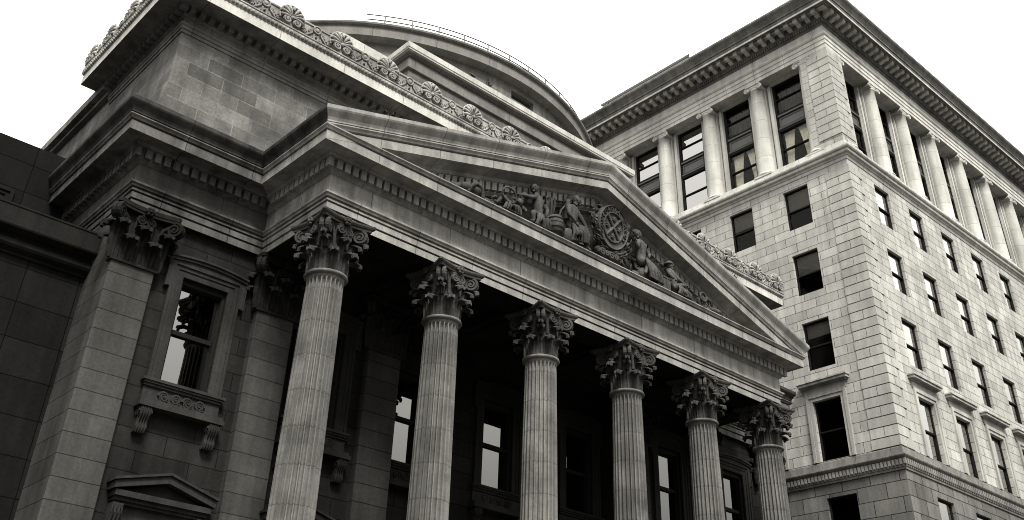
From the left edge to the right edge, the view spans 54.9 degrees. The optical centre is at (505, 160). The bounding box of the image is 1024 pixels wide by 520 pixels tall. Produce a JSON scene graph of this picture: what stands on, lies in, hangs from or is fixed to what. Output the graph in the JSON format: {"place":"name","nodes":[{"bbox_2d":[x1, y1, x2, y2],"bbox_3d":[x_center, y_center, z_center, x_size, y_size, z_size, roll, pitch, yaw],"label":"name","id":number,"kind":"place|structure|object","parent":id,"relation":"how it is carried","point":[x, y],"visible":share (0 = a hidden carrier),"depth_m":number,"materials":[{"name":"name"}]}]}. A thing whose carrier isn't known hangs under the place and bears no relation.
{"place":"outdoors","nodes":[
{"label":"outdoors","id":0,"kind":"place"},
{"bbox_2d":[0,0,1023,153],"label":"sky","id":1,"kind":"structure","parent":0,"point":[591,51],"materials":[{"name":"white"}]},
{"bbox_2d":[581,0,1023,519],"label":"office building","id":2,"kind":"structure","parent":0,"point":[878,230],"depth_m":50.12,"materials":[{"name":"stone"}]},
{"bbox_2d":[636,147,660,207],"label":"window","id":3,"kind":"structure","parent":2,"relation":"in","point":[647,166],"depth_m":59.28,"materials":[{"name":"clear glass"}]},
{"bbox_2d":[678,124,707,210],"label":"window","id":4,"kind":"structure","parent":2,"relation":"in","point":[691,150],"depth_m":56.60,"materials":[{"name":"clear glass"}]},
{"bbox_2d":[734,153,743,186],"bbox_3d":[12.886,0.705,54.065,0.089,2.300,0.700,28,-41,-33],"label":"curtain","id":5,"kind":"object","parent":2,"relation":"hanging from","point":[739,162],"visible":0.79,"depth_m":54.26,"materials":[{"name":"white fabric"}]},
{"bbox_2d":[730,108,750,135],"bbox_3d":[13.370,-2.057,55.618,0.039,1.750,1.500,28,-41,-33],"label":"curtain","id":6,"kind":"object","parent":2,"relation":"hanging from","point":[741,126],"visible":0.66,"depth_m":55.79,"materials":[{"name":"grey fabric"}]},
{"bbox_2d":[723,100,757,189],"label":"window","id":7,"kind":"structure","parent":2,"relation":"in","point":[742,142],"depth_m":54.89,"materials":[{"name":"black glass"}]},
{"bbox_2d":[731,209,755,252],"bbox_3d":[12.583,3.806,51.160,0.690,2.310,1.460,28,-41,-33],"label":"window","id":8,"kind":"structure","parent":2,"relation":"in","point":[744,238],"depth_m":51.40,"materials":[{"name":"black glass"}]},
{"bbox_2d":[746,149,757,177],"bbox_3d":[13.459,0.375,53.531,0.089,2.300,0.680,28,-41,-33],"label":"curtain","id":9,"kind":"object","parent":2,"relation":"hanging from","point":[751,154],"visible":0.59,"depth_m":53.80,"materials":[{"name":"white fabric"}]},
{"bbox_2d":[784,129,794,163],"bbox_3d":[15.110,-0.575,51.990,0.089,2.300,0.660,28,-41,-33],"label":"curtain","id":10,"kind":"object","parent":2,"relation":"hanging from","point":[790,138],"visible":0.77,"depth_m":52.21,"materials":[{"name":"white fabric"}]},
{"bbox_2d":[772,74,808,165],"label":"window","id":11,"kind":"structure","parent":2,"relation":"in","point":[792,118],"depth_m":52.84,"materials":[{"name":"black glass"}]},
{"bbox_2d":[779,82,802,111],"bbox_3d":[15.594,-3.337,53.543,0.039,1.750,1.500,28,-41,-33],"label":"curtain","id":12,"kind":"object","parent":2,"relation":"hanging from","point":[791,101],"visible":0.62,"depth_m":53.69,"materials":[{"name":"grey fabric"}]},
{"bbox_2d":[785,185,812,230],"bbox_3d":[14.807,2.526,49.085,0.690,2.310,1.460,28,-41,-33],"label":"window","id":13,"kind":"structure","parent":2,"relation":"in","point":[799,213],"depth_m":49.30,"materials":[{"name":"black glass"}]},
{"bbox_2d":[798,124,810,153],"bbox_3d":[15.683,-0.904,51.455,0.089,2.300,0.680,28,-41,-33],"label":"curtain","id":14,"kind":"object","parent":2,"relation":"hanging from","point":[803,131],"visible":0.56,"depth_m":51.72,"materials":[{"name":"white fabric"}]},
{"bbox_2d":[794,249,823,295],"bbox_3d":[14.693,5.494,47.132,0.690,2.240,1.460,28,-41,-33],"label":"window","id":15,"kind":"structure","parent":2,"relation":"in","point":[807,265],"depth_m":47.33,"materials":[{"name":"black glass"}]},
{"bbox_2d":[803,318,835,370],"bbox_3d":[14.576,8.525,45.137,0.690,2.400,1.460,28,-41,-33],"label":"window","id":16,"kind":"structure","parent":2,"relation":"in","point":[820,353],"depth_m":45.42,"materials":[{"name":"black glass"}]},
{"bbox_2d":[815,397,849,461],"bbox_3d":[14.450,11.798,42.984,0.690,2.740,1.460,28,-41,-33],"label":"window","id":17,"kind":"structure","parent":2,"relation":"in","point":[829,413],"depth_m":43.39,"materials":[{"name":"black glass"}]},
{"bbox_2d":[828,494,860,519],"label":"window","id":18,"kind":"structure","parent":2,"relation":"in","point":[844,507],"depth_m":41.51,"materials":[{"name":"black glass"}]},
{"bbox_2d":[845,81,866,155],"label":"window","id":19,"kind":"structure","parent":2,"relation":"in","point":[850,89],"depth_m":52.70,"materials":[{"name":"black glass"}]},
{"bbox_2d":[874,187,892,229],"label":"window","id":20,"kind":"structure","parent":2,"relation":"in","point":[881,197],"depth_m":48.90,"materials":[{"name":"white glass"}]},
{"bbox_2d":[878,107,899,178],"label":"window","id":21,"kind":"structure","parent":2,"relation":"in","point":[882,114],"depth_m":54.64,"materials":[{"name":"black glass"}]},
{"bbox_2d":[887,251,906,295],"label":"window","id":22,"kind":"structure","parent":2,"relation":"in","point":[899,284],"depth_m":46.94,"materials":[{"name":"white glass"}]},
{"bbox_2d":[902,320,922,370],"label":"window","id":23,"kind":"structure","parent":2,"relation":"in","point":[912,347],"depth_m":44.93,"materials":[{"name":"white glass"}]},
{"bbox_2d":[909,212,926,252],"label":"window","id":24,"kind":"structure","parent":2,"relation":"in","point":[919,238],"depth_m":50.74,"materials":[{"name":"white glass"}]},
{"bbox_2d":[910,132,930,200],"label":"window","id":25,"kind":"structure","parent":2,"relation":"in","point":[913,137],"depth_m":56.51,"materials":[{"name":"black glass"}]},
{"bbox_2d":[919,400,941,461],"bbox_3d":[18.015,11.805,42.785,1.460,2.740,0.690,28,-41,-33],"label":"window","id":26,"kind":"structure","parent":2,"relation":"in","point":[926,412],"depth_m":42.79,"materials":[{"name":"white glass"}]},
{"bbox_2d":[923,274,941,316],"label":"window","id":27,"kind":"structure","parent":2,"relation":"in","point":[929,283],"depth_m":48.77,"materials":[{"name":"white glass"}]},
{"bbox_2d":[938,499,953,519],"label":"window","id":28,"kind":"structure","parent":2,"relation":"in","point":[946,512],"depth_m":40.88,"materials":[{"name":"white glass"}]},
{"bbox_2d":[938,341,957,389],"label":"window","id":29,"kind":"structure","parent":2,"relation":"in","point":[944,350],"depth_m":46.77,"materials":[{"name":"white glass"}]},
{"bbox_2d":[939,155,959,222],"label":"window","id":30,"kind":"structure","parent":2,"relation":"in","point":[941,159],"depth_m":58.38,"materials":[{"name":"black glass"}]},
{"bbox_2d":[941,234,958,273],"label":"window","id":31,"kind":"structure","parent":2,"relation":"in","point":[950,256],"depth_m":52.57,"materials":[{"name":"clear glass"}]},
{"bbox_2d":[956,296,973,336],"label":"window","id":32,"kind":"structure","parent":2,"relation":"in","point":[962,305],"depth_m":50.63,"materials":[{"name":"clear glass"}]},
{"bbox_2d":[956,419,978,478],"bbox_3d":[20.473,13.105,44.618,1.460,2.740,0.690,28,-41,-33],"label":"window","id":33,"kind":"structure","parent":2,"relation":"in","point":[964,435],"depth_m":44.63,"materials":[{"name":"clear glass"}]},
{"bbox_2d":[967,178,985,239],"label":"window","id":34,"kind":"structure","parent":2,"relation":"in","point":[968,179],"depth_m":60.24,"materials":[{"name":"black glass"}]},
{"bbox_2d":[971,255,987,293],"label":"window","id":35,"kind":"structure","parent":2,"relation":"in","point":[980,277],"depth_m":54.42,"materials":[{"name":"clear glass"}]},
{"bbox_2d":[971,360,991,407],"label":"window","id":36,"kind":"structure","parent":2,"relation":"in","point":[978,371],"depth_m":48.62,"materials":[{"name":"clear glass"}]},
{"bbox_2d":[976,515,987,519],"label":"window","id":37,"kind":"structure","parent":2,"relation":"in","point":[978,517],"depth_m":42.76,"materials":[{"name":"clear glass"}]},
{"bbox_2d":[987,316,1003,354],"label":"window","id":38,"kind":"structure","parent":2,"relation":"in","point":[992,323],"depth_m":52.45,"materials":[{"name":"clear glass"}]},
{"bbox_2d":[992,197,1010,258],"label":"window","id":39,"kind":"structure","parent":2,"relation":"in","point":[992,197],"depth_m":62.34,"materials":[{"name":"black glass"}]},
{"bbox_2d":[991,436,1012,493],"bbox_3d":[22.931,14.405,46.450,1.460,2.740,0.690,28,-41,-33],"label":"window","id":40,"kind":"structure","parent":2,"relation":"in","point":[1003,472],"depth_m":46.47,"materials":[{"name":"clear glass"}]},
{"bbox_2d":[999,275,1015,312],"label":"window","id":41,"kind":"structure","parent":2,"relation":"in","point":[1004,282],"depth_m":56.26,"materials":[{"name":"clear glass"}]},
{"bbox_2d":[1003,379,1021,423],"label":"window","id":42,"kind":"structure","parent":2,"relation":"in","point":[1008,386],"depth_m":50.46,"materials":[{"name":"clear glass"}]},
{"bbox_2d":[1015,334,1023,364],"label":"window","id":43,"kind":"structure","parent":2,"relation":"in","point":[1020,341],"depth_m":54.46,"materials":[{"name":"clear glass"}]},
{"label":"ground","id":44,"kind":"structure","parent":0,"visible":0},
{"bbox_2d":[0,0,809,519],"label":"bank building","id":45,"kind":"structure","parent":44,"relation":"on","point":[264,260],"depth_m":26.47,"materials":[{"name":"stone"}]},
{"bbox_2d":[0,184,15,201],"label":"window","id":46,"kind":"structure","parent":45,"relation":"in","point":[7,193],"depth_m":26.43,"materials":[{"name":"stone"}]},
{"bbox_2d":[103,473,219,519],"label":"door","id":47,"kind":"structure","parent":45,"relation":"in","point":[165,496],"depth_m":21.50,"materials":[{"name":"stone"}]},
{"bbox_2d":[131,253,249,451],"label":"window","id":48,"kind":"structure","parent":45,"relation":"in","point":[174,384],"depth_m":23.89,"materials":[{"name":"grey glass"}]},
{"bbox_2d":[259,508,335,519],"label":"door","id":49,"kind":"structure","parent":45,"relation":"in","point":[319,515],"depth_m":23.82,"materials":[{"name":"wood"}]},
{"bbox_2d":[272,311,364,484],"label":"window","id":50,"kind":"structure","parent":45,"relation":"in","point":[335,438],"depth_m":25.93,"materials":[{"name":"grey glass"}]},
{"bbox_2d":[384,106,393,115],"bbox_3d":[-3.050,-1.250,25.735,0.292,0.312,0.314,-1,-33,4],"label":"weed","id":51,"kind":"object","parent":45,"relation":"on","point":[390,113],"visible":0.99,"depth_m":25.70,"materials":[{"name":"grey plant"}]},
{"bbox_2d":[389,351,420,491],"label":"window","id":52,"kind":"structure","parent":45,"relation":"in","point":[401,459],"depth_m":28.70,"materials":[{"name":"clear glass"}]},
{"bbox_2d":[450,181,484,198],"bbox_3d":[-1.104,0.741,27.097,1.175,0.467,0.455,28,-41,-33],"label":"bundle","id":53,"kind":"object","parent":45,"relation":"on","point":[476,188],"visible":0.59,"depth_m":27.11,"materials":[{"name":"stone"}]},
{"bbox_2d":[468,380,523,519],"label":"window","id":54,"kind":"structure","parent":45,"relation":"in","point":[489,487],"depth_m":30.48,"materials":[{"name":"black glass"}]},
{"bbox_2d":[485,195,512,212],"bbox_3d":[-0.221,1.289,28.043,1.752,0.934,0.667,28,-41,-33],"label":"foliage relief","id":55,"kind":"object","parent":45,"relation":"on","point":[491,199],"visible":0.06,"depth_m":27.86,"materials":[{"name":"stone"}]},
{"bbox_2d":[492,186,527,215],"bbox_3d":[0.078,1.103,28.079,1.490,1.000,0.567,28,-41,-33],"label":"statue","id":56,"kind":"object","parent":45,"relation":"on","point":[513,205],"visible":0.93,"depth_m":27.83,"materials":[{"name":"stone"}]},
{"bbox_2d":[519,184,551,229],"bbox_3d":[0.827,1.278,28.753,1.354,1.464,0.513,28,-41,-33],"label":"statue","id":57,"kind":"object","parent":45,"relation":"on","point":[539,217],"visible":0.93,"depth_m":28.65,"materials":[{"name":"stone"}]},
{"bbox_2d":[548,214,564,236],"bbox_3d":[1.446,1.962,28.960,0.597,0.660,0.588,28,-41,-33],"label":"urn","id":58,"kind":"object","parent":45,"relation":"on","point":[557,225],"visible":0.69,"depth_m":28.76,"materials":[{"name":"stone"}]},
{"bbox_2d":[533,209,587,249],"bbox_3d":[1.739,2.038,29.649,2.214,1.462,0.673,28,-41,-33],"label":"foliage relief","id":59,"kind":"object","parent":45,"relation":"on","point":[581,245],"visible":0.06,"depth_m":29.48,"materials":[{"name":"stone"}]},
{"bbox_2d":[559,195,590,250],"bbox_3d":[2.110,1.812,29.767,1.225,1.888,0.612,12,-35,-15],"label":"statue","id":60,"kind":"object","parent":45,"relation":"on","point":[575,232],"visible":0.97,"depth_m":29.51,"materials":[{"name":"stone"}]},
{"bbox_2d":[557,409,604,519],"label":"window","id":61,"kind":"structure","parent":45,"relation":"in","point":[573,446],"depth_m":32.65,"materials":[{"name":"black glass"}]},
{"bbox_2d":[589,204,631,262],"bbox_3d":[3.283,2.337,30.753,1.815,1.966,0.460,28,-41,-33],"label":"wreath","id":62,"kind":"object","parent":45,"relation":"attached to","point":[610,255],"visible":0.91,"depth_m":30.34,"materials":[{"name":"stone"}]},
{"bbox_2d":[592,205,627,251],"bbox_3d":[3.298,2.136,30.932,1.320,1.480,0.320,28,-33,-33],"label":"coat of arms","id":63,"kind":"object","parent":62,"relation":"attached to","point":[612,225],"visible":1,"depth_m":30.81},
{"bbox_2d":[618,244,639,274],"bbox_3d":[4.319,3.428,31.564,2.138,1.404,0.686,28,-41,-33],"label":"foliage relief","id":64,"kind":"object","parent":45,"relation":"on","point":[632,268],"visible":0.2,"depth_m":31.51,"materials":[{"name":"stone"}]},
{"bbox_2d":[632,229,664,284],"bbox_3d":[4.448,3.030,31.516,1.387,1.874,0.692,28,-41,-33],"label":"statue","id":65,"kind":"object","parent":45,"relation":"on","point":[648,269],"visible":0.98,"depth_m":31.22,"materials":[{"name":"stone"}]},
{"bbox_2d":[658,275,671,289],"bbox_3d":[5.045,4.045,31.723,0.420,0.490,0.440,28,-41,-33],"label":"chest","id":66,"kind":"object","parent":45,"relation":"on","point":[667,280],"visible":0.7,"depth_m":31.61,"materials":[{"name":"stone"}]},
{"bbox_2d":[648,428,691,519],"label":"window","id":67,"kind":"structure","parent":45,"relation":"in","point":[664,463],"depth_m":34.12,"materials":[{"name":"clear glass"}]},
{"bbox_2d":[663,261,695,302],"bbox_3d":[5.734,3.965,32.304,1.420,1.226,0.540,28,-41,-33],"label":"statue","id":68,"kind":"object","parent":45,"relation":"on","point":[680,287],"visible":0.96,"depth_m":32.02,"materials":[{"name":"stone"}]},
{"bbox_2d":[696,292,721,314],"bbox_3d":[6.683,4.799,32.823,1.352,0.530,0.390,28,-41,-33],"label":"cornucopia","id":69,"kind":"object","parent":45,"relation":"on","point":[703,300],"visible":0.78,"depth_m":32.60,"materials":[{"name":"stone"}]},
{"bbox_2d":[719,452,753,519],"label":"window frame","id":70,"kind":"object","parent":45,"relation":"in","point":[731,485],"depth_m":36.40,"materials":[{"name":"grey stone"}]},
{"bbox_3d":[1.255,2.121,29.158,0.500,0.660,0.290,28,-41,-33],"label":"plinth","id":71,"kind":"object","parent":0,"visible":0},
{"bbox_2d":[543,195,555,215],"bbox_3d":[1.301,1.481,29.554,0.477,0.876,0.372,28,-41,-33],"label":"sheaf","id":72,"kind":"object","parent":71,"relation":"on","point":[551,206],"visible":0.48,"depth_m":29.55,"materials":[{"name":"stone"}]}
]}

